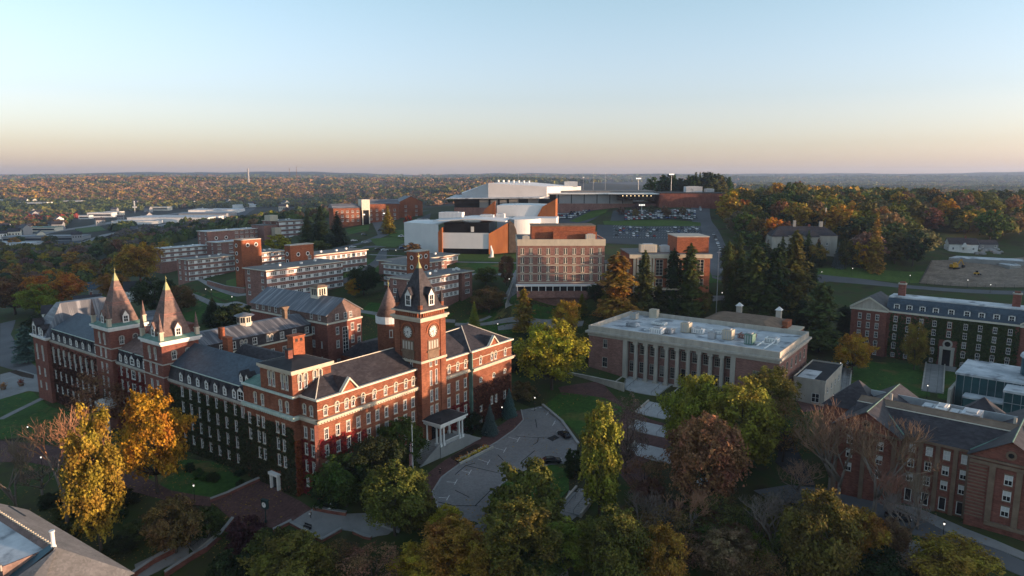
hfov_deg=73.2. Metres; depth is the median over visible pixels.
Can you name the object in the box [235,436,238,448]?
window
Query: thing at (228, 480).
front lawn
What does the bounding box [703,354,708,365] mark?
window
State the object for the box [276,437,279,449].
pavilion window
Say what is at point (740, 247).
pine tree
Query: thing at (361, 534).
retaining wall
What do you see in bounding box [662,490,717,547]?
bare tree
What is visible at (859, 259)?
autumn tree
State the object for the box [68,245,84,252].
autumn tree
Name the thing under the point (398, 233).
oval lawn
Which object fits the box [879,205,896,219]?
autumn tree
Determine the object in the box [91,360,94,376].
tall window
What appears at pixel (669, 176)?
autumn tree
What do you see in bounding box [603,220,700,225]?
lot verge
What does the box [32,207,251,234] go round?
highway
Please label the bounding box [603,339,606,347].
window
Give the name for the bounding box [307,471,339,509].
shrub
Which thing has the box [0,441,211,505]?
brick walk
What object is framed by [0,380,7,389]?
planter
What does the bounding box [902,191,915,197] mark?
autumn tree
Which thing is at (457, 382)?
window
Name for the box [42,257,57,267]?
autumn tree
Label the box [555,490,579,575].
path
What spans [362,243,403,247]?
campus road
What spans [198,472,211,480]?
shrub
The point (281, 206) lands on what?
house
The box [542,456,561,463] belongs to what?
parked car
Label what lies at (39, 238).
mill
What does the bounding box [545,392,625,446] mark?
court lawn
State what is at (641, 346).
window
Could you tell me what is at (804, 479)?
bare tree
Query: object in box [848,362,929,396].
residence lawn
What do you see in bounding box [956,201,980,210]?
autumn tree
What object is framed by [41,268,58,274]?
autumn tree
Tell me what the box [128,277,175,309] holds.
autumn tree
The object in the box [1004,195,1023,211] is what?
autumn tree
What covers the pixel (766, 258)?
autumn tree
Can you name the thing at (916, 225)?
autumn tree
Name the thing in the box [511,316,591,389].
autumn tree
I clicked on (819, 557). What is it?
autumn tree
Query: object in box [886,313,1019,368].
wall
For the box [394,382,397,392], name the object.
arched window
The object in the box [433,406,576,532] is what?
circle drive
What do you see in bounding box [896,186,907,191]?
autumn tree
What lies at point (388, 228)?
spruce tree
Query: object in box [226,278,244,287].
dormitory lawn
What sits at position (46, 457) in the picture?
bare tree
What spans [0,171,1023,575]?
ground
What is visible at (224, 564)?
shrub
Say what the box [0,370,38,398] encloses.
plaza
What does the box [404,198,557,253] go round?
building
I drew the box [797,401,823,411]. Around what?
walk
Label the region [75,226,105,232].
valley field
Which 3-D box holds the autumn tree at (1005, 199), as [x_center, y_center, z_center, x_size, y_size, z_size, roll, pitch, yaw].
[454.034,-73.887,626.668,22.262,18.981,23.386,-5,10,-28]
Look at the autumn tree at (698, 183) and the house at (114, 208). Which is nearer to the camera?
the autumn tree at (698, 183)
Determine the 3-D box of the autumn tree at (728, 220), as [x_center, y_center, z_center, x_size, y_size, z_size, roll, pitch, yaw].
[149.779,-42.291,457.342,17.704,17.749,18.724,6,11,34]
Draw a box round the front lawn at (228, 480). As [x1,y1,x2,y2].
[149,457,244,500]
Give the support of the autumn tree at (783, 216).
on the ground at (1010, 245)
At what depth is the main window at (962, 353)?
251.89 m
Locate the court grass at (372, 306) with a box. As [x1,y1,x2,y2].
[361,302,453,318]
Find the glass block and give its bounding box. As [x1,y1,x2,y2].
[947,359,1023,412]
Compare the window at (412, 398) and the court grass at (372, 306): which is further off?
the court grass at (372, 306)
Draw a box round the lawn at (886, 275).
[817,267,923,282]
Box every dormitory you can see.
[154,244,207,273]
[175,254,234,284]
[197,227,257,254]
[208,238,241,254]
[242,258,344,305]
[251,215,303,243]
[261,248,284,264]
[314,248,368,272]
[376,252,459,280]
[381,258,448,287]
[387,269,459,306]
[440,267,474,300]
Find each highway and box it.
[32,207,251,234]
[80,222,176,242]
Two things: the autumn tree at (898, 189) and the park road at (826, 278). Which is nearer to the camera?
the park road at (826, 278)
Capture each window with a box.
[52,347,55,362]
[62,350,65,366]
[68,352,71,368]
[73,354,76,370]
[79,356,82,372]
[85,358,88,373]
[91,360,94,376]
[119,335,124,344]
[131,369,135,379]
[148,345,150,358]
[153,347,156,360]
[171,350,176,359]
[216,413,219,425]
[235,420,237,432]
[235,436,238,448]
[248,411,250,423]
[249,427,252,439]
[253,337,256,344]
[253,391,256,403]
[256,414,259,426]
[257,430,260,442]
[260,393,264,406]
[261,416,264,428]
[262,432,265,444]
[263,448,266,459]
[267,370,270,385]
[271,371,275,387]
[275,420,279,433]
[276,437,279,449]
[277,453,281,466]
[278,399,282,412]
[280,331,284,338]
[280,373,284,389]
[281,422,285,435]
[282,439,285,451]
[284,374,288,391]
[284,456,286,468]
[285,401,288,414]
[297,373,302,390]
[302,403,306,415]
[303,372,307,388]
[303,425,307,438]
[305,442,308,455]
[309,405,313,417]
[310,428,314,441]
[311,444,314,457]
[312,369,316,381]
[317,368,322,376]
[323,404,327,416]
[324,427,328,440]
[324,444,328,456]
[334,401,339,412]
[335,423,340,436]
[336,340,339,348]
[336,439,340,452]
[342,326,348,352]
[344,398,348,409]
[346,419,350,432]
[346,435,350,448]
[350,395,355,407]
[356,415,360,428]
[357,323,360,331]
[357,431,360,442]
[361,392,365,403]
[366,412,370,424]
[372,389,376,399]
[375,408,379,421]
[383,385,387,395]
[384,406,388,417]
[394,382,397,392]
[394,402,397,414]
[403,399,406,410]
[404,378,407,388]
[411,376,414,386]
[411,396,414,407]
[411,410,415,422]
[430,370,432,385]
[430,389,433,402]
[435,369,437,384]
[435,387,438,400]
[447,383,450,394]
[447,397,450,408]
[456,361,459,371]
[456,380,458,390]
[456,394,459,404]
[464,377,466,387]
[464,391,466,401]
[602,357,606,367]
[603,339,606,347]
[629,343,633,353]
[629,360,633,371]
[639,345,643,354]
[639,362,643,373]
[649,364,653,375]
[650,346,654,356]
[655,260,662,275]
[655,279,662,285]
[659,365,663,376]
[660,348,664,358]
[669,367,674,378]
[670,349,675,359]
[680,369,685,383]
[681,351,685,361]
[692,353,696,363]
[697,260,703,275]
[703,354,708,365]
[714,356,719,367]
[714,375,718,386]
[725,358,730,368]
[811,393,818,403]
[845,447,852,458]
[845,460,851,471]
[875,454,882,465]
[876,441,883,452]
[903,486,911,501]
[906,456,914,467]
[906,470,913,480]
[921,491,928,506]
[923,460,931,472]
[923,475,929,486]
[925,445,933,457]
[937,495,946,511]
[939,479,947,491]
[940,464,949,476]
[942,449,950,461]
[954,500,962,515]
[957,483,963,495]
[958,469,965,480]
[960,351,965,358]
[960,453,967,465]
[974,353,979,359]
[989,355,994,362]
[999,505,1009,518]
[1001,489,1011,503]
[1003,473,1013,487]
[1004,357,1009,364]
[1006,338,1011,344]
[1007,329,1012,335]
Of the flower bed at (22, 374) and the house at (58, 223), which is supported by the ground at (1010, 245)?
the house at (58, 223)
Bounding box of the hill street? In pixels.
[691,208,725,280]
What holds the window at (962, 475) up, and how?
in the slate hall
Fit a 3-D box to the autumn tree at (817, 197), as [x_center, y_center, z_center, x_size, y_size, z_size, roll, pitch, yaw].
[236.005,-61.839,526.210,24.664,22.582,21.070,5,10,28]
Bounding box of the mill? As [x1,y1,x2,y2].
[1,234,90,241]
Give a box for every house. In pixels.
[0,230,6,238]
[7,227,21,235]
[18,223,32,234]
[34,230,45,234]
[41,304,53,316]
[51,220,64,229]
[71,231,82,240]
[73,292,101,299]
[87,280,105,294]
[94,217,104,225]
[111,207,118,210]
[116,215,123,219]
[123,278,151,301]
[140,211,152,215]
[144,206,152,212]
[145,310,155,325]
[278,203,287,210]
[398,196,422,217]
[944,236,978,252]
[978,240,998,248]
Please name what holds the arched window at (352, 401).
in the brick hall
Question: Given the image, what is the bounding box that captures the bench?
[303,523,311,529]
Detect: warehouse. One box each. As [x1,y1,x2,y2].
[2,241,41,245]
[112,220,162,223]
[126,215,225,222]
[178,212,236,216]
[188,208,244,212]
[232,204,255,207]
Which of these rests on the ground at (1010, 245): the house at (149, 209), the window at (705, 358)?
the house at (149, 209)
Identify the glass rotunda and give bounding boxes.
[1020,352,1023,375]
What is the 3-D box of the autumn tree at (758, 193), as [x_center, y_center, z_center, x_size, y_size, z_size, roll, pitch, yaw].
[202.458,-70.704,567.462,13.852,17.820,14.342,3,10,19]
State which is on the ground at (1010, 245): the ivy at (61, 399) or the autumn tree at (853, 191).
the autumn tree at (853, 191)
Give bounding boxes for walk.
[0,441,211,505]
[134,545,188,575]
[426,410,522,507]
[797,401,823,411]
[897,505,1023,559]
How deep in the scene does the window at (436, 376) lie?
177.86 m
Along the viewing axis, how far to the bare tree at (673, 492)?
154.97 m
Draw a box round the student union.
[604,233,711,305]
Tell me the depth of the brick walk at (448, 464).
183.14 m
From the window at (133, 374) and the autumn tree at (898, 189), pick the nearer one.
the window at (133, 374)
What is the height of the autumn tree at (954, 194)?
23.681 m
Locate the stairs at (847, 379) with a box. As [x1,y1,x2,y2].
[840,365,851,390]
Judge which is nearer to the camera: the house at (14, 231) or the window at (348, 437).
the window at (348, 437)
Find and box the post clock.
[260,498,268,522]
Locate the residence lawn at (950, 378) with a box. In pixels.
[937,371,955,399]
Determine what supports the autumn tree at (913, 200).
on the ground at (1010, 245)
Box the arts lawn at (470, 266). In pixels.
[455,263,515,272]
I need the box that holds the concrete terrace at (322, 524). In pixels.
[293,509,397,537]
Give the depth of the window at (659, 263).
285.64 m
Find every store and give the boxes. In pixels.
[31,226,63,231]
[78,215,93,218]
[87,212,116,217]
[103,211,124,214]
[152,207,171,210]
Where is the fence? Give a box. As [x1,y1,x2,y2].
[928,281,1023,288]
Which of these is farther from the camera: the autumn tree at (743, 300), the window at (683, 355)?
the autumn tree at (743, 300)
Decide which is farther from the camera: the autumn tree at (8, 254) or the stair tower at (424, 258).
the autumn tree at (8, 254)
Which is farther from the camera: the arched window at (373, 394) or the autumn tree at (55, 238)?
the autumn tree at (55, 238)
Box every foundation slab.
[949,256,1023,265]
[998,263,1020,268]
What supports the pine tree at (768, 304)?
on the ground at (1010, 245)
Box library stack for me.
[703,302,803,330]
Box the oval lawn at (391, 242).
[370,237,403,246]
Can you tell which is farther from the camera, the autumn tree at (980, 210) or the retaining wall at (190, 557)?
the autumn tree at (980, 210)
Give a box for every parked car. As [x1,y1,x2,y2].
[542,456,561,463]
[557,430,570,438]
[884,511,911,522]
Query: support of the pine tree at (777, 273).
on the ground at (1010, 245)
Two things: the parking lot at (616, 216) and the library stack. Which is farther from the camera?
the parking lot at (616, 216)
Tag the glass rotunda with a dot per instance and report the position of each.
(1022, 365)
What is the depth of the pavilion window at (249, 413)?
162.75 m
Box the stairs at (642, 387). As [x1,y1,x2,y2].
[616,375,680,395]
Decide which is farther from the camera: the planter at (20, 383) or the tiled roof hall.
the planter at (20, 383)
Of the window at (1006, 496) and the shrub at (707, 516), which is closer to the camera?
the window at (1006, 496)
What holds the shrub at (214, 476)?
on the front lawn at (228, 480)
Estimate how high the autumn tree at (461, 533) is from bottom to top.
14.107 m
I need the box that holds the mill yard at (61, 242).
[50,240,82,243]
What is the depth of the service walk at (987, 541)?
135.01 m
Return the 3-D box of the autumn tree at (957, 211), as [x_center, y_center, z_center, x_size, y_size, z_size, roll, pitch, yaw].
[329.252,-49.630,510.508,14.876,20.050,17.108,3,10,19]
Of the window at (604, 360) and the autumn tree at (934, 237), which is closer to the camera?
the window at (604, 360)
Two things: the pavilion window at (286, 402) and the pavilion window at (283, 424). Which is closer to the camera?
the pavilion window at (286, 402)
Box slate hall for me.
[820,380,1023,540]
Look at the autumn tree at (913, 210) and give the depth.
507.54 m
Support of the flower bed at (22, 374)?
on the lawn at (32, 362)
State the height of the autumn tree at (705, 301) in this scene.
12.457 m
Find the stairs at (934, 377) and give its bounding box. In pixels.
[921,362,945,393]
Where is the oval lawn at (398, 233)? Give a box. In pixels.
[389,230,403,238]
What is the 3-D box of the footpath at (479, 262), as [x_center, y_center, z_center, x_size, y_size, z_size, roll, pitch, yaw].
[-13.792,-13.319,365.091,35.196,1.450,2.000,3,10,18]
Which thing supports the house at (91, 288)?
on the ground at (1010, 245)
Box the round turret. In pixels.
[341,282,394,360]
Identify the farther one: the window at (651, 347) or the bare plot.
the bare plot
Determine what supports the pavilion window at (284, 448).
in the brick hall
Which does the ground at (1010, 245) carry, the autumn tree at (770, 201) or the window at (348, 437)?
the autumn tree at (770, 201)
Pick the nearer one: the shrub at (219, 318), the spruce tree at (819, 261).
the shrub at (219, 318)
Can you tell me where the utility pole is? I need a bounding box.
[716,256,718,312]
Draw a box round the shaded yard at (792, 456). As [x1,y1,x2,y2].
[775,434,814,487]
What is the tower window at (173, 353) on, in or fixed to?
in the mansard hall
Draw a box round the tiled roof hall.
[0,504,133,575]
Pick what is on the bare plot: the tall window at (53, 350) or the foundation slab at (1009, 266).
the foundation slab at (1009, 266)
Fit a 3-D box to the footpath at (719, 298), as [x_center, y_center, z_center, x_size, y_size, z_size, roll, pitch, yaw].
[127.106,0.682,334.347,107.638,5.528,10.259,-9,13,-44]
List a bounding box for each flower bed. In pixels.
[8,370,33,377]
[451,444,493,464]
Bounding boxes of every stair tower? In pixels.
[233,238,261,286]
[284,243,313,261]
[407,249,429,273]
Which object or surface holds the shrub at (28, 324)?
on the ground at (1010, 245)
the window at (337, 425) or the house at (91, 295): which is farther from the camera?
the house at (91, 295)
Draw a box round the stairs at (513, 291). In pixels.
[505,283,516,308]
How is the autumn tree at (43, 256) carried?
on the ground at (1010, 245)
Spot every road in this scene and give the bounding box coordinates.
[0,320,36,373]
[331,210,428,248]
[343,248,401,283]
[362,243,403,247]
[718,274,1023,294]
[754,485,1023,575]
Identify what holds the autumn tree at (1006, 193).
on the ground at (1010, 245)
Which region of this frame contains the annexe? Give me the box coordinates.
[792,359,842,406]
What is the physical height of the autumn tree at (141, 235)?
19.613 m
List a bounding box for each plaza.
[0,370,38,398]
[212,481,311,528]
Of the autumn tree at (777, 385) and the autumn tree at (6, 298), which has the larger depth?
the autumn tree at (6, 298)
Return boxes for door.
[268,470,280,490]
[432,426,438,438]
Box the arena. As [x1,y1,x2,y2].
[446,180,724,215]
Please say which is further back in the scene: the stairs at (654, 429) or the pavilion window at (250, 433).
the stairs at (654, 429)
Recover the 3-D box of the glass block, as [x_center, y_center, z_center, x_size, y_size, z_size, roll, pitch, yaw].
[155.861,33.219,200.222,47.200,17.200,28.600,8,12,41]
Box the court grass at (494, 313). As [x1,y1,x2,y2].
[457,295,565,334]
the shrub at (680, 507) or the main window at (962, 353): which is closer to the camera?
the shrub at (680, 507)
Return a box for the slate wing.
[198,306,312,355]
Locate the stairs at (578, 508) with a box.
[560,485,592,517]
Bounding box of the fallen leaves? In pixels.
[0,293,985,567]
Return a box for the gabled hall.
[249,284,362,362]
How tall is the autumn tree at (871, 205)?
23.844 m
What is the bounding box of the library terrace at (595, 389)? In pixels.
[558,382,674,497]
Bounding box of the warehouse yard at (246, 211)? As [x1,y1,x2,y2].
[130,208,255,228]
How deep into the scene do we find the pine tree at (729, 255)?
323.97 m
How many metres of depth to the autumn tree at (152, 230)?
902.04 m
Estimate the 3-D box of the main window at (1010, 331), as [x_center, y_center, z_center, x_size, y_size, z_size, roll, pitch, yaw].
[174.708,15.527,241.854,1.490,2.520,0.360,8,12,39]
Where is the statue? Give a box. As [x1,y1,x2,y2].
[488,246,493,257]
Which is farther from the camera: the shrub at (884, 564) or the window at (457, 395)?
the window at (457, 395)
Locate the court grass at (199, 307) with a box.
[178,289,232,322]
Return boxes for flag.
[409,443,411,465]
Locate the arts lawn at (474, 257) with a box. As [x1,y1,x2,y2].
[458,254,515,261]
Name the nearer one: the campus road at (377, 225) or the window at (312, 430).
the window at (312, 430)
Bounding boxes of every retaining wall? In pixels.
[132,547,177,575]
[164,516,233,575]
[207,280,245,292]
[210,477,259,501]
[273,519,291,530]
[289,521,341,542]
[313,507,346,515]
[352,529,371,539]
[364,517,399,532]
[542,404,579,443]
[568,372,624,391]
[840,361,848,388]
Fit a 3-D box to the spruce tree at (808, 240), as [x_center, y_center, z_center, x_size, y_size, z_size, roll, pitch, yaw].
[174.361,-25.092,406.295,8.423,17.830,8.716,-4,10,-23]
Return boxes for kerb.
[432,409,523,506]
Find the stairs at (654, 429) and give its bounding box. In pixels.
[629,420,666,437]
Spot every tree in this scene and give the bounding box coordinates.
[0,261,8,272]
[0,269,14,273]
[0,273,29,314]
[0,429,38,506]
[1,250,16,261]
[2,246,12,251]
[2,263,23,274]
[7,237,21,241]
[8,325,34,363]
[11,283,60,314]
[12,406,115,522]
[13,452,69,495]
[15,236,25,240]
[15,249,33,259]
[18,257,33,265]
[18,270,89,303]
[23,271,41,278]
[25,252,40,261]
[29,262,45,269]
[36,253,50,259]
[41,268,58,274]
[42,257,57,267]
[43,235,58,242]
[55,402,126,551]
[59,253,79,264]
[63,367,127,423]
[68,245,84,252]
[70,262,91,272]
[76,262,98,271]
[80,268,96,275]
[86,244,104,257]
[90,273,129,295]
[99,257,115,273]
[99,384,130,421]
[103,245,117,257]
[107,260,129,274]
[109,241,165,279]
[110,239,122,251]
[111,384,197,492]
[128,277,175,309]
[133,231,144,238]
[138,493,210,554]
[148,228,160,233]
[155,241,168,246]
[170,285,198,311]
[199,297,219,323]
[236,527,341,575]
[264,234,290,249]
[297,214,315,242]
[304,452,373,506]
[307,205,331,242]
[310,240,331,249]
[323,537,359,570]
[326,211,349,246]
[335,540,407,575]
[343,434,407,495]
[345,278,361,296]
[346,265,385,294]
[359,458,433,535]
[375,416,429,464]
[380,206,396,233]
[382,541,450,575]
[402,242,421,254]
[403,215,411,222]
[411,513,488,575]
[427,503,463,544]
[466,532,516,575]
[468,302,481,327]
[469,285,507,312]
[473,266,497,284]
[478,495,567,575]
[480,456,572,539]
[481,404,498,436]
[497,254,514,285]
[501,389,517,419]
[510,287,536,333]
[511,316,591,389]
[513,545,566,575]
[543,516,598,571]
[551,300,580,332]
[569,531,602,575]
[573,333,588,357]
[574,503,654,575]
[577,293,588,315]
[578,399,624,517]
[586,284,603,301]
[589,251,642,317]
[600,288,612,311]
[610,389,649,474]
[616,207,624,213]
[621,455,668,496]
[623,494,650,512]
[624,488,672,527]
[628,294,637,305]
[629,250,662,312]
[632,204,640,211]
[632,209,639,215]
[634,504,695,557]
[634,520,692,575]
[642,177,659,190]
[644,181,653,201]
[644,506,677,530]
[646,205,654,212]
[647,284,674,313]
[655,373,734,451]
[656,175,675,190]
[660,410,755,512]
[661,248,684,310]
[662,484,681,501]
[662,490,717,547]
[663,174,678,190]
[663,208,670,215]
[666,531,706,571]
[667,181,674,190]
[672,174,676,187]
[675,179,683,190]
[675,242,708,316]
[678,206,686,214]
[681,492,757,540]
[683,175,700,190]
[684,176,705,190]
[689,524,762,575]
[694,376,790,474]
[694,522,725,553]
[698,292,712,313]
[699,171,719,188]
[699,384,730,413]
[702,177,722,191]
[714,173,728,190]
[715,190,737,205]
[715,196,744,222]
[717,521,760,546]
[719,241,734,276]
[720,246,738,268]
[721,259,738,294]
[721,273,737,311]
[723,211,747,234]
[724,177,732,191]
[726,188,742,197]
[731,255,746,309]
[731,545,788,575]
[732,212,757,238]
[733,231,753,248]
[733,233,747,270]
[733,242,775,313]
[735,283,752,312]
[738,202,768,220]
[739,199,752,216]
[739,490,796,559]
[740,189,759,205]
[740,365,804,417]
[743,530,777,571]
[746,216,771,239]
[749,512,768,532]
[751,283,786,316]
[751,515,773,548]
[753,195,778,219]
[754,397,810,461]
[754,491,780,521]
[755,191,764,203]
[758,242,770,256]
[759,257,774,275]
[759,485,811,523]
[760,246,765,261]
[761,217,784,236]
[761,263,769,286]
[762,513,783,536]
[763,189,778,195]
[763,243,795,318]
[766,248,773,261]
[768,193,790,200]
[768,201,788,216]
[769,183,785,192]
[772,214,793,225]
[775,484,870,575]
[776,199,798,209]
[777,236,786,255]
[777,457,825,499]
[780,202,813,225]
[780,230,818,320]
[782,182,796,193]
[782,221,792,225]
[784,191,801,201]
[787,298,814,330]
[791,189,807,201]
[791,395,878,504]
[795,182,809,194]
[797,194,814,204]
[797,207,818,225]
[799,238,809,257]
[799,281,844,351]
[799,288,810,319]
[803,200,827,220]
[803,230,813,245]
[804,417,860,492]
[805,244,829,260]
[805,255,821,290]
[810,208,827,225]
[813,242,826,266]
[814,192,837,205]
[822,204,855,234]
[824,199,849,216]
[827,188,839,194]
[827,506,895,559]
[831,242,844,269]
[831,332,879,372]
[832,305,851,339]
[837,217,873,240]
[837,238,858,268]
[840,415,943,511]
[844,188,857,195]
[845,210,864,220]
[847,200,863,215]
[847,242,870,267]
[848,192,864,201]
[848,231,890,262]
[852,210,876,231]
[857,199,880,214]
[857,515,891,561]
[861,212,886,274]
[861,456,908,521]
[862,196,879,204]
[864,221,891,238]
[864,227,897,254]
[866,206,889,221]
[870,516,914,553]
[873,211,907,231]
[874,200,891,207]
[875,487,937,544]
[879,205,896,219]
[880,190,901,203]
[884,232,910,263]
[885,222,907,238]
[887,202,910,215]
[888,191,908,202]
[889,212,914,231]
[893,229,933,265]
[893,548,944,575]
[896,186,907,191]
[896,194,912,204]
[899,321,931,369]
[900,197,922,214]
[901,469,932,529]
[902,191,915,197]
[904,203,932,221]
[904,530,1005,575]
[905,222,923,238]
[910,228,944,251]
[915,195,927,207]
[916,187,928,194]
[920,187,941,196]
[921,207,946,230]
[926,193,949,205]
[929,195,945,205]
[932,198,959,227]
[947,208,964,231]
[949,190,965,199]
[953,192,976,210]
[955,210,983,231]
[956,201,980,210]
[956,211,976,233]
[959,191,990,209]
[959,205,974,210]
[968,209,990,217]
[973,210,1013,239]
[979,199,1006,213]
[980,192,1003,202]
[988,214,1020,234]
[995,189,1012,199]
[1001,196,1023,206]
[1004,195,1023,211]
[1010,212,1023,233]
[1011,206,1023,221]
[1017,189,1023,197]
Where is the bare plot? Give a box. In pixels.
[920,257,1023,286]
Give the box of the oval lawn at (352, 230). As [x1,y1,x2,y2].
[346,225,369,234]
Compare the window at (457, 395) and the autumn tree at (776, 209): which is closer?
the window at (457, 395)
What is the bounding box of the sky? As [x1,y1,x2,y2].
[0,0,1023,174]
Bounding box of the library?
[585,308,811,402]
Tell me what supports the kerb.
on the ground at (1010, 245)
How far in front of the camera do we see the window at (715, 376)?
216.72 m
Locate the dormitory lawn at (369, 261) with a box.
[343,259,378,277]
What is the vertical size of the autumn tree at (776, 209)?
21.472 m
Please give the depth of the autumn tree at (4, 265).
668.85 m
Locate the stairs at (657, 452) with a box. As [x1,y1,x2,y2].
[625,441,670,463]
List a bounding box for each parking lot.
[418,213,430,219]
[557,210,599,222]
[597,225,701,244]
[610,209,698,220]
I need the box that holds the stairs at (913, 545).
[895,540,934,567]
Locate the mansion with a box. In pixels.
[765,220,837,256]
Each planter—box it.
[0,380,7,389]
[17,378,23,385]
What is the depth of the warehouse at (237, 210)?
1775.28 m
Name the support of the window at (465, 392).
in the brick hall
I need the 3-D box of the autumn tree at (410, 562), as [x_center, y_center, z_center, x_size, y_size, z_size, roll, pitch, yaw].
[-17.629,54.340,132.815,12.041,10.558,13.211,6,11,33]
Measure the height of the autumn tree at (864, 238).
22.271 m
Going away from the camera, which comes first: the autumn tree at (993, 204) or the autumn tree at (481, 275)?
the autumn tree at (481, 275)
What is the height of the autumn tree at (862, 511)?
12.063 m
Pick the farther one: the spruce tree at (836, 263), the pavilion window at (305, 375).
the spruce tree at (836, 263)
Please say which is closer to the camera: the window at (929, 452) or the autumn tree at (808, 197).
the window at (929, 452)
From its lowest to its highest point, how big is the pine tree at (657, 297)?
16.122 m
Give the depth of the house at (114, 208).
1999.13 m
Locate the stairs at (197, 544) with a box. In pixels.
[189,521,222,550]
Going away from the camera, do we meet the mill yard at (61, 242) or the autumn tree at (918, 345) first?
the autumn tree at (918, 345)
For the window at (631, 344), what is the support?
in the library
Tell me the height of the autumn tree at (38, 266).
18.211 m
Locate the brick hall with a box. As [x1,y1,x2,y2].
[241,253,514,496]
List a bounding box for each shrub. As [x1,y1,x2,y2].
[19,314,45,335]
[37,491,62,511]
[48,505,73,520]
[55,521,80,536]
[99,505,128,519]
[100,534,138,556]
[112,486,140,508]
[122,519,149,540]
[183,462,195,472]
[189,505,226,541]
[192,468,204,479]
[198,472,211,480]
[202,303,249,328]
[203,547,256,575]
[205,471,220,482]
[223,514,266,557]
[233,469,245,476]
[235,479,245,486]
[241,526,304,567]
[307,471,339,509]
[396,492,438,534]
[460,412,483,434]
[511,342,526,372]
[511,380,540,401]
[563,448,581,478]
[628,477,665,509]
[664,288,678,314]
[664,499,693,519]
[695,509,724,539]
[849,545,918,575]
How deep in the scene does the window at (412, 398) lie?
173.97 m
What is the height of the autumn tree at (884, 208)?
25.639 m
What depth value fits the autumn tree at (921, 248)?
397.94 m
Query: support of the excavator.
on the bare plot
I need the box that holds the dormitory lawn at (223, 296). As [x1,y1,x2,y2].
[206,289,235,300]
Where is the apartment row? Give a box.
[18,202,52,204]
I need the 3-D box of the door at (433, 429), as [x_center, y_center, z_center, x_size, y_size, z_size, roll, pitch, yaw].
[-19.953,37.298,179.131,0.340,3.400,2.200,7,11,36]
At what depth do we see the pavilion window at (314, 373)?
156.00 m
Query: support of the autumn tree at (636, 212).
on the parking lot at (616, 216)
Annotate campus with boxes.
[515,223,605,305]
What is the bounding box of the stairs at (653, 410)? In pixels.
[635,400,673,418]
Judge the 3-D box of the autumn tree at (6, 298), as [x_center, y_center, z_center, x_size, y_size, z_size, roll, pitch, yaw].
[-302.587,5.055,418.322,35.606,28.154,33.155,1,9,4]
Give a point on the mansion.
(828, 238)
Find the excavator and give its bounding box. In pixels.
[949,259,964,268]
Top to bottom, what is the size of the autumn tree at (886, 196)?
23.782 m
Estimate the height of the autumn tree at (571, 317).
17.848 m
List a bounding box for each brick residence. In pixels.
[328,199,399,228]
[849,281,1023,371]
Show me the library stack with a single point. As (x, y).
(739, 316)
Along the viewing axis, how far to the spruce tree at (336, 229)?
472.80 m
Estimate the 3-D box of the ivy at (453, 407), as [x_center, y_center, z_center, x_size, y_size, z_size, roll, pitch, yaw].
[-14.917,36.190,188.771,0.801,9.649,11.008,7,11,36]
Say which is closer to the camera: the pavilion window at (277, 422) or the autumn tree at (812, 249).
the pavilion window at (277, 422)
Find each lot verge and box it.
[570,209,607,221]
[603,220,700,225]
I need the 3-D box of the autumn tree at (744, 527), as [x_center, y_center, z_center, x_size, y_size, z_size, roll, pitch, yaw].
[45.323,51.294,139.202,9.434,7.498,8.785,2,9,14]
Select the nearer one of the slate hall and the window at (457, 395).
the slate hall
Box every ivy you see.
[50,344,99,414]
[117,366,145,434]
[169,383,248,473]
[244,413,296,496]
[294,440,303,495]
[301,439,319,494]
[319,428,367,458]
[447,400,469,432]
[473,373,510,429]
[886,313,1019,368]
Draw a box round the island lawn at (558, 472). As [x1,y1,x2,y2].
[500,465,568,501]
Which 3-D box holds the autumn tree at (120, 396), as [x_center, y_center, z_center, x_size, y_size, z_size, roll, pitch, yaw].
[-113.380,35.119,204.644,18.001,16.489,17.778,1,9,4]
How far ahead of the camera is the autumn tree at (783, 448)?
167.30 m
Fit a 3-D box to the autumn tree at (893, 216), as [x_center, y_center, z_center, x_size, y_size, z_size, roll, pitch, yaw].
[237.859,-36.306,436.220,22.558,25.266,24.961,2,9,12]
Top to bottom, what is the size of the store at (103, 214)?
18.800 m
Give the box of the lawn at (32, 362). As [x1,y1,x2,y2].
[14,331,36,374]
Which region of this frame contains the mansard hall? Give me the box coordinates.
[29,268,367,498]
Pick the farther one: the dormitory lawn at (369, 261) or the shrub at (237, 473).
the dormitory lawn at (369, 261)
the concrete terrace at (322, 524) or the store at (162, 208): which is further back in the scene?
the store at (162, 208)
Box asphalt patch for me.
[547,435,558,440]
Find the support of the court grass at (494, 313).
on the ground at (1010, 245)
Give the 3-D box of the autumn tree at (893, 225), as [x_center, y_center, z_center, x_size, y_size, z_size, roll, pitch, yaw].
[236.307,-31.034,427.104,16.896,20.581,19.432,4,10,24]
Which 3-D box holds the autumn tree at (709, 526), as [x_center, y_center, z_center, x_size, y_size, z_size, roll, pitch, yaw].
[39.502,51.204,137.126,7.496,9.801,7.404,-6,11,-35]
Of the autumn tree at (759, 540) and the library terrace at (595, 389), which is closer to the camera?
the autumn tree at (759, 540)
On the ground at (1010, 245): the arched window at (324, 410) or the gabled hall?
the gabled hall
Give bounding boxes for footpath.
[0,398,43,418]
[182,293,246,307]
[195,279,245,295]
[361,310,454,322]
[369,254,402,256]
[455,317,563,325]
[458,261,515,262]
[467,316,490,322]
[472,273,515,275]
[498,321,583,329]
[504,270,515,298]
[711,296,723,300]
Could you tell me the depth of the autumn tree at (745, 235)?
416.81 m
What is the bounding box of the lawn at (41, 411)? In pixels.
[0,391,91,438]

